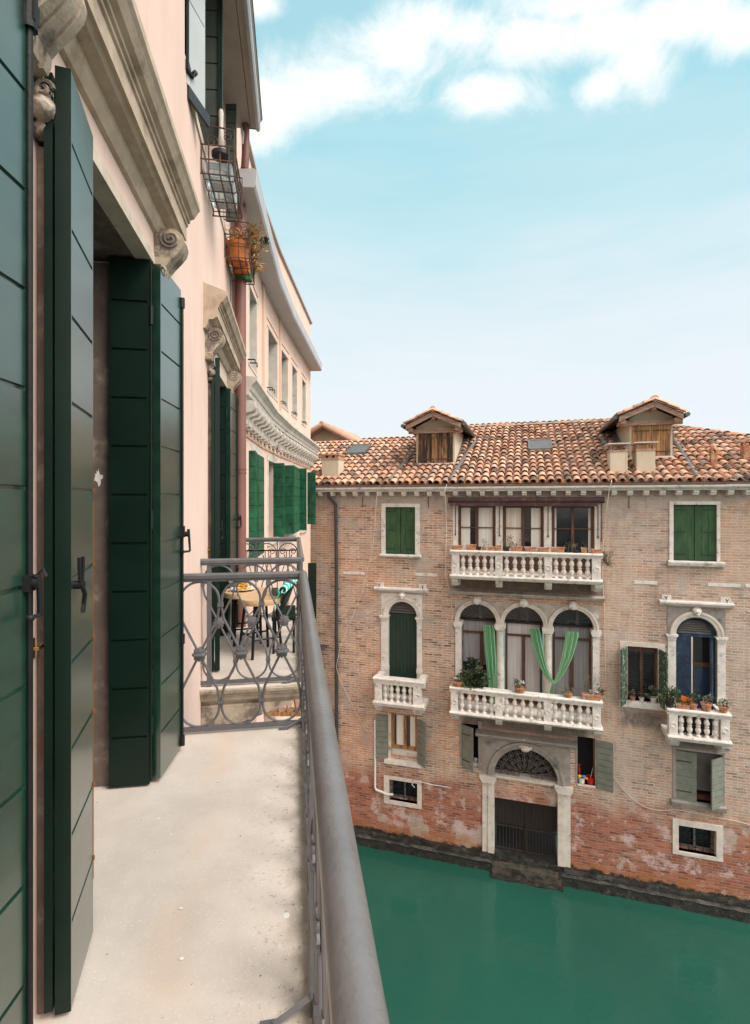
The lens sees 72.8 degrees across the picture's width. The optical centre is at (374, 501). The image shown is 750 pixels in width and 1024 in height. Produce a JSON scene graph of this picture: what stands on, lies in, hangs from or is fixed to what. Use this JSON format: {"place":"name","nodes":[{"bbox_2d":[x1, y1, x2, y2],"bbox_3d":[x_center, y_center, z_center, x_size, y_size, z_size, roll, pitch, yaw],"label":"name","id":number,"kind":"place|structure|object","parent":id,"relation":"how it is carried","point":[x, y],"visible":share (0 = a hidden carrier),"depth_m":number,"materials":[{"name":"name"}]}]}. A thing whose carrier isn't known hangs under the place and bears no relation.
{"place":"outdoors","nodes":[
{"label":"outdoors","id":0,"kind":"place"},
{"bbox_2d":[250,0,749,437],"label":"sky","id":1,"kind":"structure","parent":0,"point":[480,211],"materials":[{"name":"blue"}]},
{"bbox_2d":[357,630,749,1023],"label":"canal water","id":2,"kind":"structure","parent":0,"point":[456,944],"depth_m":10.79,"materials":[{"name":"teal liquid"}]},
{"bbox_2d":[0,0,389,1023],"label":"pink house","id":3,"kind":"structure","parent":2,"relation":"on","point":[152,780],"depth_m":1.98,"materials":[{"name":"paint"}]},
{"bbox_2d":[191,105,226,240],"bbox_3d":[-1.712,-3.625,4.694,0.414,1.350,2.090,0,0,-9],"label":"window","id":4,"kind":"structure","parent":3,"relation":"in","point":[193,110],"depth_m":4.19,"materials":[{"name":"beige stone"}]},
{"bbox_2d":[200,123,242,218],"bbox_3d":[-1.352,-2.890,4.498,0.294,0.414,0.642,0,0,-9],"label":"window basket","id":5,"kind":"object","parent":3,"relation":"attached to","point":[238,185],"depth_m":4.28,"materials":[{"name":"metal"}]},
{"bbox_2d":[206,162,233,193],"bbox_3d":[-1.334,-2.788,4.385,0.210,0.165,0.160,0,0,-9],"label":"clear tray","id":6,"kind":"object","parent":5,"relation":"in","point":[214,169],"visible":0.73,"depth_m":4.31,"materials":[{"name":"white"}]},
{"bbox_2d":[211,147,230,162],"bbox_3d":[-1.287,-2.892,4.250,0.156,0.034,0.156,0,0,-9],"label":"saucer","id":7,"kind":"object","parent":5,"relation":"in","point":[216,151],"visible":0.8,"depth_m":4.21,"materials":[{"name":"black plastic"}]},
{"bbox_2d":[218,109,223,147],"bbox_3d":[-1.287,-3.090,4.250,0.048,0.360,0.048,0,0,-9],"label":"pale post","id":8,"kind":"object","parent":7,"relation":"on","point":[221,132],"visible":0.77,"depth_m":4.23,"materials":[{"name":"stone"}]},
{"bbox_2d":[211,182,236,209],"bbox_3d":[-1.373,-2.788,4.631,0.210,0.165,0.180,0,0,-9],"label":"clear tray","id":9,"kind":"object","parent":5,"relation":"in","point":[220,197],"visible":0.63,"depth_m":4.57,"materials":[{"name":"white"}]},
{"bbox_2d":[224,219,254,284],"bbox_3d":[-1.584,-2.895,5.950,0.294,0.424,0.702,0,0,-9],"label":"window basket","id":10,"kind":"object","parent":3,"relation":"attached to","point":[249,258],"depth_m":5.63,"materials":[{"name":"metal"}]},
{"bbox_2d":[226,239,248,267],"bbox_3d":[-1.551,-2.810,5.778,0.275,0.220,0.255,0,0,-9],"label":"planter","id":11,"kind":"object","parent":10,"relation":"in","point":[234,251],"visible":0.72,"depth_m":5.69,"materials":[{"name":"orange ceramic"}]},
{"bbox_2d":[225,222,267,257],"bbox_3d":[-1.470,-2.964,5.794,0.517,0.391,0.482,0,0,-9],"label":"succulent","id":12,"kind":"object","parent":11,"relation":"in","point":[254,237],"visible":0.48,"depth_m":5.73,"materials":[{"name":"orange plant"}]},
{"bbox_2d":[244,223,269,256],"bbox_3d":[-1.395,-2.969,5.854,0.295,0.321,0.384,0,0,-38],"label":"shrub","id":13,"kind":"object","parent":11,"relation":"in","point":[266,241],"visible":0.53,"depth_m":5.82,"materials":[{"name":"green plant"}]},
{"bbox_2d":[232,260,250,275],"bbox_3d":[-1.578,-2.800,6.006,0.245,0.200,0.204,0,0,-9],"label":"planter","id":14,"kind":"object","parent":10,"relation":"in","point":[238,271],"visible":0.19,"depth_m":5.98,"materials":[{"name":"orange ceramic"}]},
{"bbox_2d":[236,268,252,282],"bbox_3d":[-1.599,-2.762,6.205,0.245,0.130,0.184,0,0,-9],"label":"planter","id":15,"kind":"object","parent":10,"relation":"in","point":[246,278],"visible":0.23,"depth_m":6.16,"materials":[{"name":"green plastic"}]},
{"bbox_2d":[253,254,264,273],"bbox_3d":[-1.468,-2.900,6.232,0.240,0.262,0.256,0,0,-9],"label":"succulent","id":16,"kind":"object","parent":15,"relation":"in","point":[255,265],"visible":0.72,"depth_m":6.20,"materials":[{"name":"yellow plant"}]},
{"bbox_2d":[223,587,268,646],"bbox_3d":[-1.403,1.250,5.548,0.490,0.560,0.490,0,0,-21],"label":"bar table","id":17,"kind":"object","parent":3,"relation":"on","point":[227,595],"visible":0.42,"depth_m":5.46,"materials":[{"name":"brown wood"}]},
{"bbox_2d":[231,586,254,590],"bbox_3d":[-1.435,0.955,5.523,0.270,0.029,0.270,0,0,-9],"label":"plate","id":18,"kind":"object","parent":17,"relation":"on","point":[252,588],"visible":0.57,"depth_m":5.50,"materials":[{"name":"white ceramic"}]},
{"bbox_2d":[238,583,251,589],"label":"crisps","id":19,"kind":"object","parent":18,"relation":"on","point":[242,586],"visible":0.94,"depth_m":5.51,"materials":[{"name":"yellow food"}]},
{"bbox_2d":[237,593,282,659],"bbox_3d":[-1.153,1.246,5.122,0.450,0.571,0.450,0,0,-38],"label":"bar stool","id":20,"kind":"object","parent":3,"relation":"on","point":[251,600],"visible":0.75,"depth_m":5.08,"materials":[{"name":"brown wood"}]},
{"bbox_2d":[271,587,277,595],"bbox_3d":[-1.021,0.921,5.184,0.072,0.075,0.071,0,0,-9],"label":"metal cup","id":21,"kind":"object","parent":20,"relation":"on","point":[274,590],"visible":0.83,"depth_m":5.16,"materials":[{"name":"silver metal"}]},
{"bbox_2d":[271,585,295,653],"bbox_3d":[-0.959,1.232,5.366,0.240,0.595,0.660,0,0,-9],"label":"folding chair","id":22,"kind":"object","parent":3,"relation":"on","point":[283,607],"visible":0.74,"depth_m":5.17,"materials":[{"name":"green paint"}]},
{"bbox_2d":[274,580,297,611],"bbox_3d":[-0.923,0.956,5.443,0.119,0.246,0.953,0,0,0],"label":"towel","id":23,"kind":"object","parent":22,"relation":"on","point":[284,588],"visible":0.58,"depth_m":5.06,"materials":[{"name":"teal fabric"}]},
{"bbox_2d":[231,128,321,722],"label":"pink house","id":24,"kind":"structure","parent":2,"relation":"on","point":[283,361],"depth_m":9.43,"materials":[{"name":"paint"}]},
{"bbox_2d":[248,282,257,377],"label":"window","id":25,"kind":"structure","parent":24,"relation":"in","point":[253,303],"depth_m":7.87,"materials":[{"name":"stone"}]},
{"bbox_2d":[251,443,258,453],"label":"window","id":26,"kind":"structure","parent":24,"relation":"in","point":[253,448],"depth_m":7.62,"materials":[{"name":"stone"}]},
{"bbox_2d":[267,453,277,545],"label":"window","id":27,"kind":"structure","parent":24,"relation":"in","point":[270,458],"depth_m":8.97,"materials":[{"name":"stone"}]},
{"bbox_2d":[267,317,278,402],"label":"window","id":28,"kind":"structure","parent":24,"relation":"in","point":[272,387],"depth_m":9.87,"materials":[{"name":"stone"}]},
{"bbox_2d":[264,699,300,715],"bbox_3d":[-1.549,3.420,8.982,1.154,0.440,0.797,0,0,1],"label":"tiled canopy","id":29,"kind":"object","parent":24,"relation":"attached to","point":[290,710],"visible":0.27,"depth_m":8.61,"materials":[{"name":"tile"}]},
{"bbox_2d":[279,339,288,411],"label":"window","id":30,"kind":"structure","parent":24,"relation":"in","point":[285,358],"depth_m":10.94,"materials":[{"name":"stone"}]},
{"bbox_2d":[286,462,297,536],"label":"window","id":31,"kind":"structure","parent":24,"relation":"in","point":[287,463],"depth_m":11.08,"materials":[{"name":"stone"}]},
{"bbox_2d":[291,357,297,419],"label":"window","id":32,"kind":"structure","parent":24,"relation":"in","point":[294,371],"depth_m":12.01,"materials":[{"name":"stone"}]},
{"bbox_2d":[301,372,306,426],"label":"window","id":33,"kind":"structure","parent":24,"relation":"in","point":[304,423],"depth_m":13.27,"materials":[{"name":"stone"}]},
{"bbox_2d":[311,421,361,487],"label":"tiled house","id":34,"kind":"structure","parent":2,"relation":"on","point":[322,431],"depth_m":20.33,"materials":[{"name":"beige paint"}]},
{"bbox_2d":[311,395,749,923],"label":"brick palace","id":35,"kind":"structure","parent":2,"relation":"on","point":[679,544],"depth_m":13.06,"materials":[{"name":"brown brick"}]},
{"bbox_2d":[320,644,327,668],"bbox_3d":[-1.671,4.479,14.463,0.480,0.678,0.554,0,0,16],"label":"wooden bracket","id":36,"kind":"object","parent":35,"relation":"attached to","point":[323,646],"visible":0.17,"depth_m":14.50,"materials":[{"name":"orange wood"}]},
{"bbox_2d":[336,486,379,741],"bbox_3d":[-0.422,3.190,14.263,1.368,7.227,0.330,0,0,27],"label":"cord","id":37,"kind":"object","parent":35,"relation":"hanging from","point":[352,616],"visible":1,"depth_m":14.33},
{"bbox_2d":[374,719,392,795],"bbox_3d":[0.237,7.126,14.126,0.556,2.052,0.061,0,0,16],"label":"pipe","id":38,"kind":"object","parent":35,"relation":"attached to","point":[383,792],"visible":1,"depth_m":14.17,"materials":[{"name":"white plastic"}]},
{"bbox_2d":[379,503,420,557],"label":"window","id":39,"kind":"structure","parent":35,"relation":"in","point":[400,523],"depth_m":14.07,"materials":[{"name":"green wood"}]},
{"bbox_2d":[374,582,427,694],"bbox_3d":[0.751,3.805,14.142,1.510,3.090,0.560,0,0,16],"label":"arched window","id":40,"kind":"structure","parent":35,"relation":"in","point":[401,618],"depth_m":14.12,"materials":[{"name":"white stone"}]},
{"bbox_2d":[376,713,425,768],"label":"window","id":41,"kind":"structure","parent":35,"relation":"in","point":[408,732],"depth_m":14.12,"materials":[{"name":"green wood"}]},
{"bbox_2d":[384,775,421,808],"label":"grated window","id":42,"kind":"structure","parent":35,"relation":"in","point":[400,787],"depth_m":14.12,"materials":[{"name":"stone"}]},
{"bbox_2d":[412,781,448,787],"bbox_3d":[1.486,7.723,13.771,1.010,0.208,0.042,0,0,16],"label":"cord","id":43,"kind":"object","parent":35,"relation":"hanging from","point":[428,783],"visible":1,"depth_m":13.79,"materials":[{"name":"white plastic"}]},
{"bbox_2d":[444,485,452,624],"bbox_3d":[1.934,1.428,13.468,0.218,3.744,0.386,0,0,16],"label":"cord","id":44,"kind":"object","parent":35,"relation":"hanging from","point":[445,558],"visible":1,"depth_m":13.62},
{"bbox_2d":[451,545,462,549],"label":"planter","id":45,"kind":"object","parent":35,"relation":"on","point":[456,547],"visible":1,"depth_m":12.87,"materials":[{"name":"ceramic"}]},
{"bbox_2d":[449,675,465,686],"bbox_3d":[2.113,4.538,12.920,0.444,0.301,0.284,0,0,16],"label":"flower pot","id":46,"kind":"object","parent":35,"relation":"on","point":[456,683],"visible":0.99,"depth_m":12.88,"materials":[{"name":"ceramic"}]},
{"bbox_2d":[460,721,480,771],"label":"window","id":47,"kind":"structure","parent":35,"relation":"in","point":[470,744],"depth_m":13.46,"materials":[{"name":"wood"}]},
{"bbox_2d":[466,544,476,549],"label":"planter","id":48,"kind":"object","parent":35,"relation":"on","point":[470,546],"visible":1,"depth_m":12.78,"materials":[{"name":"ceramic"}]},
{"bbox_2d":[455,655,491,698],"bbox_3d":[2.495,4.461,12.935,0.944,1.078,0.625,0,0,16],"label":"potted plant","id":49,"kind":"object","parent":35,"relation":"on","point":[477,679],"visible":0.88,"depth_m":12.86,"materials":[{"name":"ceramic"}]},
{"bbox_2d":[458,506,494,569],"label":"window","id":50,"kind":"structure","parent":35,"relation":"in","point":[475,523],"depth_m":13.55,"materials":[{"name":"white fabric"}]},
{"bbox_2d":[460,604,495,699],"bbox_3d":[2.794,3.997,13.736,0.980,2.625,0.130,0,0,16],"label":"window","id":51,"kind":"structure","parent":35,"relation":"in","point":[475,617],"depth_m":13.77,"materials":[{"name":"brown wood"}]},
{"bbox_2d":[484,625,496,703],"bbox_3d":[3.026,4.320,13.361,0.345,2.120,0.076,0,0,16],"label":"curtain","id":52,"kind":"object","parent":35,"relation":"hanging from","point":[489,643],"visible":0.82,"depth_m":13.36,"materials":[{"name":"green fabric"}]},
{"bbox_2d":[487,546,494,550],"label":"planter","id":53,"kind":"object","parent":35,"relation":"on","point":[491,548],"visible":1,"depth_m":12.64,"materials":[{"name":"ceramic"}]},
{"bbox_2d":[495,545,500,550],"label":"planter","id":54,"kind":"object","parent":35,"relation":"on","point":[498,547],"visible":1,"depth_m":12.59,"materials":[{"name":"ceramic"}]},
{"bbox_2d":[499,536,513,550],"bbox_3d":[3.281,1.023,12.580,0.443,0.410,0.227,0,0,25],"label":"flower pot","id":55,"kind":"object","parent":35,"relation":"on","point":[506,548],"visible":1,"depth_m":12.55,"materials":[{"name":"black plastic"}]},
{"bbox_2d":[509,537,522,551],"bbox_3d":[3.491,1.059,12.533,0.479,0.338,0.165,0,0,16],"label":"planter","id":56,"kind":"object","parent":35,"relation":"on","point":[516,548],"visible":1,"depth_m":12.49,"materials":[{"name":"ceramic"}]},
{"bbox_2d":[514,678,525,693],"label":"flower pot","id":57,"kind":"object","parent":35,"relation":"on","point":[521,688],"visible":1,"depth_m":12.44,"materials":[{"name":"ceramic"}]},
{"bbox_2d":[503,506,542,570],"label":"window","id":58,"kind":"structure","parent":35,"relation":"in","point":[526,522],"depth_m":13.23,"materials":[{"name":"white fabric"}]},
{"bbox_2d":[505,607,542,704],"bbox_3d":[3.917,3.997,13.408,0.980,2.625,0.130,0,0,16],"label":"window","id":59,"kind":"structure","parent":35,"relation":"in","point":[521,663],"depth_m":13.42,"materials":[{"name":"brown wood"}]},
{"bbox_2d":[448,497,604,541],"bbox_3d":[3.793,0.448,13.020,3.820,1.106,0.242,0,0,16],"label":"awning","id":60,"kind":"object","parent":35,"relation":"attached to","point":[528,501],"visible":1,"depth_m":12.88,"materials":[{"name":"metal"}]},
{"bbox_2d":[524,546,536,551],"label":"planter","id":61,"kind":"object","parent":35,"relation":"on","point":[530,549],"visible":1,"depth_m":12.37,"materials":[{"name":"ceramic"}]},
{"bbox_2d":[530,628,554,682],"bbox_3d":[4.268,3.920,12.943,0.635,1.320,0.110,0,0,31],"label":"curtain","id":62,"kind":"object","parent":35,"relation":"hanging from","point":[535,634],"visible":1,"depth_m":12.98,"materials":[{"name":"green fabric"}]},
{"bbox_2d":[537,547,549,551],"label":"planter","id":63,"kind":"object","parent":35,"relation":"on","point":[543,549],"visible":0.93,"depth_m":12.29,"materials":[{"name":"ceramic"}]},
{"bbox_2d":[478,418,609,427],"bbox_3d":[5.741,-2.679,17.432,4.429,0.235,0.038,0,0,10],"label":"cord","id":64,"kind":"object","parent":35,"relation":"on","point":[546,422],"visible":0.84,"depth_m":17.40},
{"bbox_2d":[550,547,564,552],"bbox_3d":[4.401,1.165,12.250,0.330,0.125,0.134,0,0,16],"label":"planter","id":65,"kind":"object","parent":35,"relation":"on","point":[558,549],"visible":1,"depth_m":12.19,"materials":[{"name":"ceramic"}]},
{"bbox_2d":[550,631,578,703],"bbox_3d":[4.763,4.190,12.801,0.708,1.820,0.103,0,0,6],"label":"curtain","id":66,"kind":"object","parent":35,"relation":"hanging from","point":[570,642],"visible":0.91,"depth_m":12.79,"materials":[{"name":"green fabric"}]},
{"bbox_2d":[560,685,575,697],"bbox_3d":[4.601,4.545,12.191,0.441,0.287,0.203,0,0,16],"label":"flower pot","id":67,"kind":"object","parent":35,"relation":"on","point":[568,694],"visible":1,"depth_m":12.17,"materials":[{"name":"ceramic"}]},
{"bbox_2d":[565,541,572,552],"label":"flower pot","id":68,"kind":"object","parent":35,"relation":"on","point":[567,550],"visible":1,"depth_m":12.15,"materials":[{"name":"black plastic"}]},
{"bbox_2d":[552,609,591,710],"bbox_3d":[5.059,3.997,13.073,0.980,2.625,0.130,0,0,16],"label":"window","id":69,"kind":"structure","parent":35,"relation":"in","point":[570,620],"depth_m":13.05,"materials":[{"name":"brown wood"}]},
{"bbox_2d":[552,506,593,572],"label":"window","id":70,"kind":"structure","parent":35,"relation":"in","point":[573,524],"depth_m":12.89,"materials":[{"name":"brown wood"}]},
{"bbox_2d":[571,542,579,552],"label":"flower pot","id":71,"kind":"object","parent":35,"relation":"on","point":[575,550],"visible":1,"depth_m":12.13,"materials":[{"name":"black plastic"}]},
{"bbox_2d":[578,777,584,783],"bbox_3d":[5.203,7.011,12.817,0.180,0.135,0.177,0,0,16],"label":"bucket","id":72,"kind":"object","parent":35,"relation":"on","point":[581,780],"visible":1,"depth_m":12.76,"materials":[{"name":"white plastic"}]},
{"bbox_2d":[580,541,587,552],"bbox_3d":[4.966,1.077,12.063,0.153,0.303,0.166,0,0,16],"label":"planter","id":73,"kind":"object","parent":35,"relation":"on","point":[584,549],"visible":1,"depth_m":12.04,"materials":[{"name":"ceramic"}]},
{"bbox_2d":[579,673,601,700],"bbox_3d":[5.098,4.357,12.040,0.658,0.663,0.258,0,0,16],"label":"planter","id":74,"kind":"object","parent":35,"relation":"on","point":[590,696],"visible":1,"depth_m":12.01,"materials":[{"name":"ceramic"}]},
{"bbox_2d":[586,774,594,784],"bbox_3d":[5.410,6.995,12.777,0.210,0.165,0.207,0,0,16],"label":"bucket","id":75,"kind":"object","parent":35,"relation":"on","point":[590,781],"visible":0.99,"depth_m":12.72,"materials":[{"name":"red plastic"}]},
{"bbox_2d":[575,736,612,792],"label":"window","id":76,"kind":"structure","parent":35,"relation":"in","point":[584,750],"depth_m":12.63,"materials":[{"name":"wood"}]},
{"bbox_2d":[590,549,601,553],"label":"planter","id":77,"kind":"object","parent":35,"relation":"on","point":[596,551],"visible":1,"depth_m":11.95,"materials":[{"name":"ceramic"}]},
{"bbox_2d":[592,686,605,699],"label":"flower pot","id":78,"kind":"object","parent":35,"relation":"on","point":[602,691],"visible":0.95,"depth_m":12.03,"materials":[{"name":"ceramic"}]},
{"bbox_2d":[602,479,611,679],"bbox_3d":[5.698,1.906,12.393,0.152,4.988,0.396,0,0,-2],"label":"cord","id":79,"kind":"object","parent":35,"relation":"hanging from","point":[602,578],"visible":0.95,"depth_m":12.56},
{"bbox_2d":[601,546,614,567],"bbox_3d":[5.465,1.316,12.024,0.390,0.503,0.375,0,0,16],"label":"dry bush","id":80,"kind":"object","parent":35,"relation":"attached to","point":[604,559],"visible":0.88,"depth_m":12.00,"materials":[{"name":"brown plant"}]},
{"bbox_2d":[627,689,635,700],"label":"flower pot","id":81,"kind":"object","parent":35,"relation":"on","point":[632,697],"visible":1,"depth_m":12.38,"materials":[{"name":"ceramic"}]},
{"bbox_2d":[638,693,643,701],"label":"flower pot","id":82,"kind":"object","parent":35,"relation":"on","point":[641,698],"visible":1,"depth_m":12.32,"materials":[{"name":"white ceramic"}]},
{"bbox_2d":[619,641,667,710],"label":"window","id":83,"kind":"structure","parent":35,"relation":"in","point":[639,661],"depth_m":12.40,"materials":[{"name":"stone"}]},
{"bbox_2d":[644,685,659,702],"bbox_3d":[6.643,4.628,12.212,0.348,0.440,0.238,0,0,-29],"label":"flower pot","id":84,"kind":"object","parent":35,"relation":"on","point":[653,698],"visible":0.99,"depth_m":12.22,"materials":[{"name":"grey plant"}]},
{"bbox_2d":[656,685,682,707],"bbox_3d":[6.799,4.504,11.753,0.562,0.488,0.436,0,0,16],"label":"flower pot","id":85,"kind":"object","parent":35,"relation":"on","point":[667,699],"visible":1,"depth_m":11.73,"materials":[{"name":"black plastic"}]},
{"bbox_2d":[626,473,734,480],"bbox_3d":[7.160,-0.589,11.972,2.243,0.237,0.245,0,0,22],"label":"cord","id":86,"kind":"object","parent":35,"relation":"on","point":[675,477],"visible":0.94,"depth_m":11.97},
{"bbox_2d":[613,776,749,824],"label":"cord","id":87,"kind":"object","parent":35,"relation":"hanging from","point":[676,809],"visible":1,"depth_m":12.13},
{"bbox_2d":[675,699,691,709],"bbox_3d":[7.088,4.634,11.669,0.372,0.229,0.196,0,0,16],"label":"planter","id":88,"kind":"object","parent":35,"relation":"on","point":[682,705],"visible":0.99,"depth_m":11.63,"materials":[{"name":"ceramic"}]},
{"bbox_2d":[680,695,691,702],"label":"flowers","id":89,"kind":"object","parent":35,"relation":"on","point":[684,698],"visible":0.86,"depth_m":11.72,"materials":[{"name":"orange plant"}]},
{"bbox_2d":[687,690,699,709],"bbox_3d":[7.277,4.538,11.609,0.273,0.420,0.235,0,0,-43],"label":"flower pot","id":90,"kind":"object","parent":35,"relation":"on","point":[694,705],"visible":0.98,"depth_m":11.59,"materials":[{"name":"ceramic"}]},
{"bbox_2d":[667,501,725,567],"bbox_3d":[7.579,0.770,12.033,1.180,1.540,0.210,0,0,16],"label":"window","id":91,"kind":"structure","parent":35,"relation":"in","point":[692,524],"depth_m":12.06,"materials":[{"name":"green wood"}]},
{"bbox_2d":[659,594,734,729],"bbox_3d":[7.608,3.795,12.134,1.540,3.110,0.560,0,0,16],"label":"arched window","id":92,"kind":"structure","parent":35,"relation":"in","point":[696,662],"depth_m":12.11,"materials":[{"name":"stone"}]},
{"bbox_2d":[672,818,722,861],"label":"grated window","id":93,"kind":"structure","parent":35,"relation":"in","point":[699,835],"depth_m":12.11,"materials":[{"name":"stone"}]},
{"bbox_2d":[671,746,726,813],"bbox_3d":[7.623,6.560,12.009,1.140,1.400,0.472,0,0,16],"label":"window","id":94,"kind":"structure","parent":35,"relation":"in","point":[699,774],"depth_m":12.05,"materials":[{"name":"wood"}]},
{"bbox_2d":[699,694,715,711],"bbox_3d":[7.529,4.553,11.551,0.343,0.391,0.250,0,0,16],"label":"flower pot","id":95,"kind":"object","parent":35,"relation":"on","point":[706,706],"visible":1,"depth_m":11.52,"materials":[{"name":"ceramic"}]},
{"bbox_2d":[714,698,733,712],"bbox_3d":[7.863,4.594,11.496,0.296,0.307,0.376,0,0,-20],"label":"flower pot","id":96,"kind":"object","parent":35,"relation":"on","point":[723,708],"visible":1,"depth_m":11.42,"materials":[{"name":"ceramic"}]}
]}

